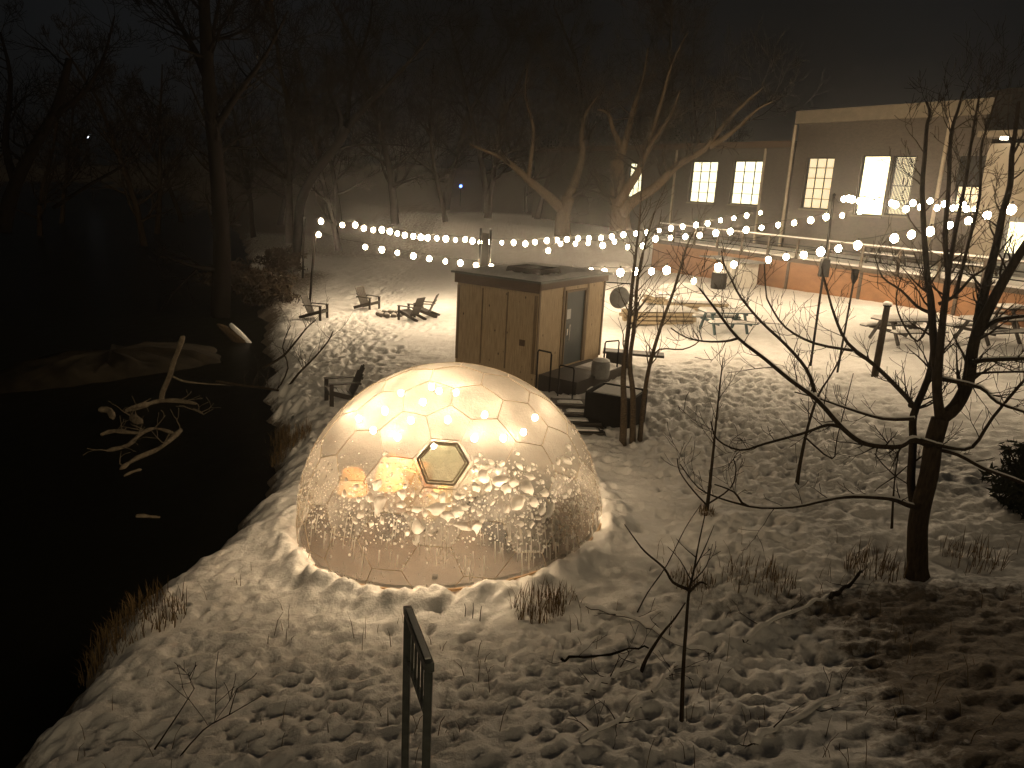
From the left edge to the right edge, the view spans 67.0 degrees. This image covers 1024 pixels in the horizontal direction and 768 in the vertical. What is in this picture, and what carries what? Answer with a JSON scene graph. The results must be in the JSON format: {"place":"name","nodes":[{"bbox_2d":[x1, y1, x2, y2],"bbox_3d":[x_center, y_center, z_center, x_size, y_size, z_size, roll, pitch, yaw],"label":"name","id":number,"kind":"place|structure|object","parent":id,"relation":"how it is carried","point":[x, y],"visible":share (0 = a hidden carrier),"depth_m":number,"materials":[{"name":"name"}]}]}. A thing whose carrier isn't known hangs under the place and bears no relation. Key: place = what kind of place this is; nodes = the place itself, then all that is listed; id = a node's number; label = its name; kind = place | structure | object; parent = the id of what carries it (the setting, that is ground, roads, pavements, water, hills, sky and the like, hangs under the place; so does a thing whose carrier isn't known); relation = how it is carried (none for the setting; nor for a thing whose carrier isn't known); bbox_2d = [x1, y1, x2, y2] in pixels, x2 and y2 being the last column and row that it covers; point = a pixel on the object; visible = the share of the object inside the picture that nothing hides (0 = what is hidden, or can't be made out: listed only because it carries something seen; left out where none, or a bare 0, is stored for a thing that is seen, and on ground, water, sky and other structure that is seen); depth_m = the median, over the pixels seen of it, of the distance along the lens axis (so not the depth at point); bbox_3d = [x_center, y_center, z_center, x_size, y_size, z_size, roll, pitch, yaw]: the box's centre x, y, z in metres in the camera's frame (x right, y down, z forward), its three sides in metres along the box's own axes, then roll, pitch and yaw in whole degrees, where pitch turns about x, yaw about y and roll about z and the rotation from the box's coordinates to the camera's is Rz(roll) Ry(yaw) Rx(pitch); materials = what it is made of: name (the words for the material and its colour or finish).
{"place":"outdoors","nodes":[
{"label":"outdoors","id":0,"kind":"place"},
{"bbox_2d":[0,341,220,392],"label":"river bank","id":1,"kind":"structure","parent":0,"point":[69,368],"depth_m":23.10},
{"bbox_2d":[0,182,280,767],"bbox_3d":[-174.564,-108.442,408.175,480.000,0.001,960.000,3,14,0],"label":"river","id":2,"kind":"structure","parent":0,"point":[82,547],"depth_m":17.89,"materials":[{"name":"black liquid"}]},
{"bbox_2d":[85,408,181,469],"bbox_3d":[-8.544,1.163,17.447,1.769,0.581,3.094,-1,15,-15],"label":"driftwood","id":3,"kind":"object","parent":2,"relation":"on","point":[172,437],"visible":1,"depth_m":17.83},
{"bbox_2d":[108,389,218,423],"bbox_3d":[-9.035,0.503,19.965,2.530,0.633,2.125,-9,19,-39],"label":"driftwood","id":4,"kind":"object","parent":2,"relation":"on","point":[134,418],"visible":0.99,"depth_m":20.26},
{"bbox_2d":[159,335,231,398],"bbox_3d":[-8.599,-0.381,20.955,1.992,1.946,0.308,0,15,-13],"label":"snag","id":5,"kind":"object","parent":2,"relation":"in","point":[170,376],"visible":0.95,"depth_m":20.81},
{"bbox_2d":[0,156,1023,767],"bbox_3d":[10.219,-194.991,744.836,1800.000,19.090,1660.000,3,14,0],"label":"snowy ground","id":6,"kind":"structure","parent":0,"point":[314,668],"depth_m":10.10,"materials":[{"name":"snow"}]},
{"bbox_2d":[0,53,109,235],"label":"woodland tree","id":7,"kind":"object","parent":6,"relation":"on","point":[42,198],"visible":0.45,"depth_m":64.13,"materials":[{"name":"brown plant"}]},
{"bbox_2d":[34,76,99,222],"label":"woodland tree","id":8,"kind":"object","parent":6,"relation":"on","point":[62,215],"visible":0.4,"depth_m":77.77,"materials":[{"name":"brown plant"}]},
{"bbox_2d":[0,0,203,233],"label":"bare tree","id":9,"kind":"object","parent":6,"relation":"on","point":[17,174],"visible":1,"depth_m":36.27,"materials":[{"name":"brown plant"}]},
{"bbox_2d":[72,603,136,687],"bbox_3d":[-5.313,3.468,9.822,1.069,1.345,1.027,12,17,32],"label":"grass tuft","id":10,"kind":"object","parent":6,"relation":"on","point":[80,675],"visible":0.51,"depth_m":9.78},
{"bbox_2d":[35,0,226,245],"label":"woodland tree","id":11,"kind":"object","parent":6,"relation":"on","point":[131,196],"visible":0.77,"depth_m":59.59,"materials":[{"name":"brown plant"}]},
{"bbox_2d":[86,578,186,677],"bbox_3d":[-4.715,3.081,9.834,1.514,0.990,1.301,3,14,0],"label":"grass tuft","id":12,"kind":"object","parent":6,"relation":"on","point":[121,633],"visible":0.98,"depth_m":9.72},
{"bbox_2d":[88,60,206,221],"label":"woodland tree","id":13,"kind":"object","parent":6,"relation":"on","point":[178,210],"visible":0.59,"depth_m":85.76,"materials":[{"name":"brown plant"}]},
{"bbox_2d":[93,40,221,233],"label":"woodland tree","id":14,"kind":"object","parent":6,"relation":"on","point":[160,177],"visible":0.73,"depth_m":72.00,"materials":[{"name":"brown plant"}]},
{"bbox_2d":[154,656,260,755],"bbox_3d":[-2.820,2.990,7.218,0.906,1.107,0.424,3,14,0],"label":"shrub","id":15,"kind":"object","parent":6,"relation":"on","point":[193,740],"visible":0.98,"depth_m":7.17,"materials":[{"name":"brown plant"}]},
{"bbox_2d":[129,41,291,230],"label":"woodland tree","id":16,"kind":"object","parent":6,"relation":"on","point":[197,79],"visible":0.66,"depth_m":57.90,"materials":[{"name":"brown plant"}]},
{"bbox_2d":[104,0,338,317],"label":"bare tree","id":17,"kind":"object","parent":6,"relation":"on","point":[220,270],"visible":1,"depth_m":31.09,"materials":[{"name":"brown plant"}]},
{"bbox_2d":[190,256,263,287],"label":"brush","id":18,"kind":"object","parent":6,"relation":"on","point":[236,274],"visible":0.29,"depth_m":42.32,"materials":[{"name":"brown plant"}]},
{"bbox_2d":[197,70,280,238],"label":"woodland tree","id":19,"kind":"object","parent":6,"relation":"on","point":[251,219],"visible":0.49,"depth_m":63.98,"materials":[{"name":"brown plant"}]},
{"bbox_2d":[231,266,302,307],"bbox_3d":[-10.964,-4.214,34.296,3.616,2.191,2.602,3,14,0],"label":"brush","id":20,"kind":"object","parent":6,"relation":"on","point":[259,290],"visible":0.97,"depth_m":33.89,"materials":[{"name":"brown plant"}]},
{"bbox_2d":[251,244,308,275],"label":"brush","id":21,"kind":"object","parent":6,"relation":"on","point":[280,257],"visible":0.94,"depth_m":43.09,"materials":[{"name":"brown plant"}]},
{"bbox_2d":[216,286,351,390],"bbox_3d":[-6.163,-1.093,21.010,3.579,3.252,1.490,3,14,0],"label":"shrub","id":22,"kind":"object","parent":6,"relation":"on","point":[268,365],"visible":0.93,"depth_m":21.18,"materials":[{"name":"brown plant"}]},
{"bbox_2d":[196,0,373,243],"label":"woodland tree","id":23,"kind":"object","parent":6,"relation":"on","point":[289,221],"visible":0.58,"depth_m":59.26,"materials":[{"name":"brown plant"}]},
{"bbox_2d":[264,416,313,466],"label":"grass tuft","id":24,"kind":"object","parent":6,"relation":"on","point":[294,439],"visible":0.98,"depth_m":16.87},
{"bbox_2d":[252,61,331,224],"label":"woodland tree","id":25,"kind":"object","parent":6,"relation":"on","point":[281,214],"visible":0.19,"depth_m":81.46,"materials":[{"name":"brown plant"}]},
{"bbox_2d":[250,27,371,250],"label":"woodland tree","id":26,"kind":"object","parent":6,"relation":"on","point":[310,131],"visible":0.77,"depth_m":55.65,"materials":[{"name":"brown plant"}]},
{"bbox_2d":[309,231,316,301],"bbox_3d":[-8.108,-4.331,31.375,0.458,3.690,0.114,3,14,0],"label":"pole","id":27,"kind":"object","parent":6,"relation":"on","point":[312,269],"visible":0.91,"depth_m":31.25,"materials":[{"name":"black metal"}]},
{"bbox_2d":[316,210,761,245],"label":"string lights","id":28,"kind":"object","parent":27,"relation":"hanging from","point":[445,238],"visible":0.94,"depth_m":35.17,"materials":[{"name":"white"}]},
{"bbox_2d":[316,201,1015,283],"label":"string lights","id":29,"kind":"object","parent":27,"relation":"hanging from","point":[857,243],"visible":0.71,"depth_m":22.77,"materials":[{"name":"white"}]},
{"bbox_2d":[274,45,383,226],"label":"woodland tree","id":30,"kind":"object","parent":6,"relation":"on","point":[338,207],"visible":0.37,"depth_m":76.38,"materials":[{"name":"brown plant"}]},
{"bbox_2d":[324,364,364,406],"bbox_3d":[-4.068,0.003,19.057,0.997,0.963,0.750,-4,16,-24],"label":"adirondack chair","id":31,"kind":"object","parent":6,"relation":"on","point":[331,391],"visible":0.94,"depth_m":18.99,"materials":[{"name":"brown wood"}]},
{"bbox_2d":[262,0,506,257],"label":"bare tree","id":32,"kind":"object","parent":6,"relation":"on","point":[343,127],"visible":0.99,"depth_m":41.83,"materials":[{"name":"brown plant"}]},
{"bbox_2d":[324,0,448,212],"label":"woodland tree","id":33,"kind":"object","parent":6,"relation":"on","point":[342,31],"visible":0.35,"depth_m":70.45,"materials":[{"name":"brown plant"}]},
{"bbox_2d":[306,0,483,225],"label":"woodland tree","id":34,"kind":"object","parent":6,"relation":"on","point":[389,178],"visible":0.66,"depth_m":66.70,"materials":[{"name":"brown plant"}]},
{"bbox_2d":[397,297,426,321],"bbox_3d":[-3.936,-2.989,30.626,0.997,0.963,0.750,11,17,29],"label":"adirondack chair","id":35,"kind":"object","parent":6,"relation":"on","point":[408,312],"visible":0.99,"depth_m":30.53,"materials":[{"name":"brown wood"}]},
{"bbox_2d":[401,605,433,767],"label":"handrail","id":36,"kind":"object","parent":6,"relation":"on","point":[412,634],"visible":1,"depth_m":5.02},
{"bbox_2d":[362,53,473,222],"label":"woodland tree","id":37,"kind":"object","parent":6,"relation":"on","point":[430,133],"visible":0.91,"depth_m":61.28,"materials":[{"name":"brown plant"}]},
{"bbox_2d":[296,362,602,590],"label":"dome","id":38,"kind":"structure","parent":6,"relation":"on","point":[527,436],"depth_m":10.82,"materials":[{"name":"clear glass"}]},
{"bbox_2d":[374,461,404,539],"bbox_3d":[-1.844,1.742,11.579,0.480,1.140,0.480,3,14,0],"label":"shaded lamp","id":39,"kind":"object","parent":38,"relation":"in","point":[395,488],"visible":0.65,"depth_m":11.38,"materials":[{"name":"beige"}]},
{"bbox_2d":[382,457,453,528],"bbox_3d":[-1.476,1.606,11.932,0.860,1.070,0.819,11,17,29],"label":"armchair","id":40,"kind":"object","parent":38,"relation":"in","point":[411,477],"visible":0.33,"depth_m":11.56,"materials":[{"name":"beige fabric"}]},
{"bbox_2d":[433,462,493,511],"bbox_3d":[-0.840,1.702,12.588,1.080,0.620,1.080,3,14,0],"label":"armchair","id":41,"kind":"object","parent":38,"relation":"in","point":[467,480],"visible":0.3,"depth_m":12.16,"materials":[{"name":"fabric"}]},
{"bbox_2d":[476,484,553,552],"bbox_3d":[0.076,1.821,11.200,0.860,1.018,0.819,-9,19,-38],"label":"armchair","id":42,"kind":"object","parent":38,"relation":"in","point":[501,535],"visible":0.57,"depth_m":10.96,"materials":[{"name":"beige fabric"}]},
{"bbox_2d":[412,0,541,213],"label":"woodland tree","id":43,"kind":"object","parent":6,"relation":"on","point":[483,174],"visible":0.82,"depth_m":75.34,"materials":[{"name":"brown plant"}]},
{"bbox_2d":[426,0,547,209],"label":"woodland tree","id":44,"kind":"object","parent":6,"relation":"on","point":[447,194],"visible":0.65,"depth_m":80.18,"materials":[{"name":"brown plant"}]},
{"bbox_2d":[443,1,573,218],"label":"woodland tree","id":45,"kind":"object","parent":6,"relation":"on","point":[496,161],"visible":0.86,"depth_m":65.17,"materials":[{"name":"brown plant"}]},
{"bbox_2d":[497,94,563,211],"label":"woodland tree","id":46,"kind":"object","parent":6,"relation":"on","point":[526,194],"visible":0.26,"depth_m":82.04,"materials":[{"name":"brown plant"}]},
{"bbox_2d":[451,262,612,388],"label":"shed","id":47,"kind":"structure","parent":6,"relation":"on","point":[512,318],"depth_m":20.62,"materials":[{"name":"brown wood"}]},
{"bbox_2d":[478,228,491,266],"bbox_3d":[-1.087,-4.199,29.920,0.466,3.584,0.095,3,14,0],"label":"flue pipe","id":48,"kind":"object","parent":47,"relation":"on","point":[485,247],"visible":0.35,"depth_m":29.64,"materials":[{"name":"metal"}]},
{"bbox_2d":[563,290,584,364],"bbox_3d":[1.717,-1.553,21.341,0.140,2.000,1.020,13,17,33],"label":"door","id":49,"kind":"structure","parent":47,"relation":"in","point":[575,304],"depth_m":21.37,"materials":[{"name":"glass"}]},
{"bbox_2d":[438,18,640,235],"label":"bare tree","id":50,"kind":"object","parent":6,"relation":"on","point":[562,207],"visible":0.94,"depth_m":51.62,"materials":[{"name":"brown plant"}]},
{"bbox_2d":[501,572,580,624],"bbox_3d":[0.351,2.676,9.647,0.946,0.433,0.761,-5,17,-29],"label":"grass tuft","id":51,"kind":"object","parent":6,"relation":"on","point":[549,598],"visible":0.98,"depth_m":9.63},
{"bbox_2d":[77,527,1021,767],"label":"dry stalks","id":52,"kind":"object","parent":6,"relation":"on","point":[662,709],"visible":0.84,"depth_m":7.73,"materials":[{"name":"brown plant"}]},
{"bbox_2d":[525,15,612,218],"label":"woodland tree","id":53,"kind":"object","parent":6,"relation":"on","point":[538,213],"visible":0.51,"depth_m":66.80,"materials":[{"name":"brown plant"}]},
{"bbox_2d":[550,397,605,435],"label":"steps","id":54,"kind":"structure","parent":6,"relation":"on","point":[573,410],"depth_m":17.31,"materials":[{"name":"brown wood"}]},
{"bbox_2d":[538,359,620,394],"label":"platform","id":55,"kind":"structure","parent":6,"relation":"on","point":[584,379],"depth_m":20.17,"materials":[{"name":"brown wood"}]},
{"bbox_2d":[591,357,610,379],"bbox_3d":[2.344,-0.429,20.412,0.500,0.537,0.500,3,14,0],"label":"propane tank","id":56,"kind":"object","parent":55,"relation":"on","point":[600,368],"visible":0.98,"depth_m":20.23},
{"bbox_2d":[503,0,692,152],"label":"woodland tree","id":57,"kind":"object","parent":6,"relation":"on","point":[591,32],"visible":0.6,"depth_m":66.35,"materials":[{"name":"brown plant"}]},
{"bbox_2d":[566,698,648,748],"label":"fallen branch","id":58,"kind":"object","parent":6,"relation":"on","point":[590,733],"visible":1,"depth_m":6.94,"materials":[{"name":"wood"}]},
{"bbox_2d":[579,639,639,694],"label":"fallen branch","id":59,"kind":"object","parent":6,"relation":"on","point":[588,688],"visible":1,"depth_m":8.06,"materials":[{"name":"brown plant"}]},
{"bbox_2d":[584,382,647,428],"bbox_3d":[2.341,0.519,17.446,1.110,0.780,1.060,10,16,25],"label":"tub","id":60,"kind":"object","parent":6,"relation":"on","point":[603,402],"visible":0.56,"depth_m":17.07,"materials":[{"name":"black metal"}]},
{"bbox_2d":[603,348,663,367],"bbox_3d":[3.513,-0.713,22.492,1.750,0.455,0.500,5,15,8],"label":"bench","id":61,"kind":"object","parent":6,"relation":"on","point":[611,354],"visible":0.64,"depth_m":22.34,"materials":[{"name":"brown wood"}]},
{"bbox_2d":[604,175,680,443],"bbox_3d":[2.492,-1.373,15.144,0.941,5.589,1.510,14,18,36],"label":"young birch","id":62,"kind":"object","parent":6,"relation":"on","point":[632,435],"visible":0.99,"depth_m":15.19,"materials":[{"name":"brown plant"}]},
{"bbox_2d":[603,90,685,445],"bbox_3d":[2.527,-2.214,15.354,1.443,7.098,1.344,6,15,10],"label":"young birch","id":63,"kind":"object","parent":6,"relation":"on","point":[623,422],"visible":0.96,"depth_m":15.41,"materials":[{"name":"brown plant"}]},
{"bbox_2d":[585,599,717,660],"bbox_3d":[1.623,2.813,9.132,1.765,0.330,0.587,13,18,34],"label":"fallen branch","id":64,"kind":"object","parent":6,"relation":"on","point":[644,623],"visible":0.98,"depth_m":9.22,"materials":[{"name":"wood"}]},
{"bbox_2d":[630,88,684,144],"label":"woodland tree","id":65,"kind":"object","parent":6,"relation":"on","point":[658,96],"visible":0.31,"depth_m":63.84,"materials":[{"name":"brown plant"}]},
{"bbox_2d":[619,305,698,324],"bbox_3d":[5.623,-2.656,29.597,2.854,0.575,1.060,-1,15,-15],"label":"lumber pile","id":66,"kind":"object","parent":6,"relation":"on","point":[679,317],"visible":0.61,"depth_m":29.25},
{"bbox_2d":[532,140,796,246],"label":"brick building","id":67,"kind":"structure","parent":6,"relation":"on","point":[751,176],"depth_m":52.36,"materials":[{"name":"brown brick"}]},
{"bbox_2d":[686,161,717,204],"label":"window","id":68,"kind":"structure","parent":67,"relation":"in","point":[703,179],"depth_m":52.21,"materials":[{"name":"white glass"}]},
{"bbox_2d":[727,161,762,206],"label":"window","id":69,"kind":"structure","parent":67,"relation":"in","point":[747,174],"depth_m":48.89,"materials":[{"name":"white glass"}]},
{"bbox_2d":[628,46,700,144],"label":"woodland tree","id":70,"kind":"object","parent":6,"relation":"on","point":[670,81],"visible":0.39,"depth_m":73.50,"materials":[{"name":"brown plant"}]},
{"bbox_2d":[586,0,749,145],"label":"woodland tree","id":71,"kind":"object","parent":6,"relation":"on","point":[657,4],"visible":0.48,"depth_m":73.16,"materials":[{"name":"brown plant"}]},
{"bbox_2d":[637,505,700,672],"bbox_3d":[1.762,2.258,8.630,1.130,1.649,0.252,-11,20,-43],"label":"sapling","id":72,"kind":"object","parent":6,"relation":"on","point":[643,665],"visible":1,"depth_m":8.54,"materials":[{"name":"plant"}]},
{"bbox_2d":[624,515,720,721],"bbox_3d":[1.451,2.133,7.284,0.835,1.882,0.672,8,15,18],"label":"sapling","id":73,"kind":"object","parent":6,"relation":"on","point":[682,685],"visible":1,"depth_m":7.11,"materials":[{"name":"brown plant"}]},
{"bbox_2d":[637,199,712,441],"bbox_3d":[3.196,-1.092,15.444,1.572,5.085,1.063,3,14,0],"label":"young birch","id":74,"kind":"object","parent":6,"relation":"on","point":[643,402],"visible":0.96,"depth_m":15.45,"materials":[{"name":"brown plant"}]},
{"bbox_2d":[552,0,830,230],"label":"bare tree","id":75,"kind":"object","parent":6,"relation":"on","point":[620,205],"visible":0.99,"depth_m":46.40,"materials":[{"name":"brown plant"}]},
{"bbox_2d":[661,296,729,310],"bbox_3d":[7.779,-3.389,32.674,2.847,0.415,1.060,1,15,-8],"label":"lumber pile","id":76,"kind":"object","parent":6,"relation":"on","point":[700,302],"visible":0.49,"depth_m":32.23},
{"bbox_2d":[643,0,749,142],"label":"woodland tree","id":77,"kind":"object","parent":6,"relation":"on","point":[695,132],"visible":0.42,"depth_m":84.37,"materials":[{"name":"brown plant"}]},
{"bbox_2d":[676,326,751,509],"bbox_3d":[3.219,0.567,12.287,1.237,3.099,0.907,3,14,0],"label":"sapling","id":78,"kind":"object","parent":6,"relation":"on","point":[708,502],"visible":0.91,"depth_m":12.35,"materials":[{"name":"brown plant"}]},
{"bbox_2d":[692,307,758,334],"bbox_3d":[7.601,-2.266,27.657,1.800,0.854,1.590,0,15,-12],"label":"picnic table","id":79,"kind":"object","parent":6,"relation":"on","point":[711,311],"visible":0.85,"depth_m":27.32,"materials":[{"name":"teal paint"}]},
{"bbox_2d":[699,255,771,287],"bbox_3d":[11.499,-5.829,40.179,1.600,1.310,3.600,-5,17,-28],"label":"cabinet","id":80,"kind":"object","parent":6,"relation":"on","point":[752,266],"visible":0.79,"depth_m":39.18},
{"bbox_2d":[715,549,797,597],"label":"grass tuft","id":81,"kind":"object","parent":6,"relation":"on","point":[773,572],"visible":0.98,"depth_m":10.34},
{"bbox_2d":[732,581,852,644],"bbox_3d":[3.368,2.730,9.437,2.043,0.380,0.683,-6,17,-31],"label":"fallen branch","id":82,"kind":"object","parent":6,"relation":"on","point":[757,628],"visible":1,"depth_m":9.34,"materials":[{"name":"wood"}]},
{"bbox_2d":[740,667,852,748],"bbox_3d":[2.698,3.002,7.062,1.949,0.405,0.341,-10,20,-42],"label":"fallen branch","id":83,"kind":"object","parent":6,"relation":"on","point":[756,738],"visible":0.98,"depth_m":7.09,"materials":[{"name":"wood"}]},
{"bbox_2d":[809,193,835,365],"bbox_3d":[8.817,-2.769,22.031,0.240,5.173,0.200,3,14,0],"label":"pole","id":84,"kind":"object","parent":6,"relation":"on","point":[825,265],"visible":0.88,"depth_m":21.83,"materials":[{"name":"black metal"}]},
{"bbox_2d":[546,206,879,252],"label":"string lights","id":85,"kind":"object","parent":84,"relation":"hanging from","point":[730,231],"visible":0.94,"depth_m":32.27,"materials":[{"name":"white"}]},
{"bbox_2d":[835,193,975,210],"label":"string lights","id":86,"kind":"object","parent":84,"relation":"hanging from","point":[851,199],"visible":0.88,"depth_m":29.08,"materials":[{"name":"white"}]},
{"bbox_2d":[795,329,853,484],"bbox_3d":[5.450,0.433,13.644,0.805,2.765,0.971,16,19,40],"label":"sapling","id":87,"kind":"object","parent":6,"relation":"on","point":[797,480],"visible":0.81,"depth_m":13.65,"materials":[{"name":"brown plant"}]},
{"bbox_2d":[644,9,1023,581],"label":"bare tree","id":88,"kind":"object","parent":6,"relation":"on","point":[921,494],"visible":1,"depth_m":9.48,"materials":[{"name":"brown plant"}]},
{"bbox_2d":[651,243,1023,327],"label":"retaining wall","id":89,"kind":"structure","parent":6,"relation":"on","point":[797,276],"depth_m":36.50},
{"bbox_2d":[657,222,1023,294],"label":"deck","id":90,"kind":"structure","parent":89,"relation":"on","point":[860,265],"depth_m":37.21,"materials":[{"name":"black metal"}]},
{"bbox_2d":[838,538,907,582],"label":"grass tuft","id":91,"kind":"object","parent":6,"relation":"on","point":[884,560],"visible":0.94,"depth_m":10.65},
{"bbox_2d":[871,301,892,376],"bbox_3d":[10.063,-1.090,21.117,0.250,2.358,0.254,3,14,0],"label":"timber post","id":92,"kind":"object","parent":6,"relation":"on","point":[887,305],"visible":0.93,"depth_m":20.99,"materials":[{"name":"brown wood"}]},
{"bbox_2d":[778,98,994,268],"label":"brick building","id":93,"kind":"structure","parent":6,"relation":"on","point":[840,152],"depth_m":39.93,"materials":[{"name":"paint"}]},
{"bbox_2d":[798,157,834,211],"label":"window","id":94,"kind":"structure","parent":93,"relation":"in","point":[819,173],"depth_m":43.21,"materials":[{"name":"beige glass"}]},
{"bbox_2d":[850,155,890,217],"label":"window","id":95,"kind":"structure","parent":93,"relation":"in","point":[874,173],"depth_m":40.26,"materials":[{"name":"white glass"}]},
{"bbox_2d":[881,156,915,217],"bbox_3d":[19.489,-9.879,38.770,0.330,3.003,1.410,-5,17,-28],"label":"window","id":96,"kind":"structure","parent":93,"relation":"in","point":[897,181],"depth_m":38.92,"materials":[{"name":"beige glass"}]},
{"bbox_2d":[968,129,1023,277],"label":"porch","id":97,"kind":"object","parent":93,"relation":"attached to","point":[1002,159],"visible":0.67,"depth_m":33.48,"materials":[{"name":"stone"}]},
{"bbox_2d":[997,217,1023,277],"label":"door","id":98,"kind":"structure","parent":97,"relation":"in","point":[1020,223],"depth_m":33.16,"materials":[{"name":"beige"}]},
{"bbox_2d":[984,87,1023,143],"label":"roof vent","id":99,"kind":"object","parent":93,"relation":"on","point":[1004,111],"visible":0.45,"depth_m":33.29,"materials":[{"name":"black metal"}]},
{"bbox_2d":[860,315,948,345],"bbox_3d":[13.014,-1.814,25.708,2.200,0.855,1.590,-2,15,-19],"label":"picnic table","id":100,"kind":"object","parent":6,"relation":"on","point":[893,320],"visible":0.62,"depth_m":25.41,"materials":[{"name":"brown wood"}]},
{"bbox_2d":[940,526,1015,573],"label":"grass tuft","id":101,"kind":"object","parent":6,"relation":"on","point":[974,551],"visible":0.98,"depth_m":10.91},
{"bbox_2d":[946,314,1023,345],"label":"picnic table","id":102,"kind":"object","parent":6,"relation":"on","point":[969,322],"visible":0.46,"depth_m":25.45,"materials":[{"name":"brown wood"}]},
{"bbox_2d":[978,437,1023,519],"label":"evergreen bush","id":103,"kind":"object","parent":6,"relation":"on","point":[1013,491],"visible":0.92,"depth_m":12.38,"materials":[{"name":"green plant"}]},
{"bbox_2d":[0,0,1023,172],"label":"sky","id":104,"kind":"structure","parent":0,"point":[870,50],"materials":[{"name":"black"}]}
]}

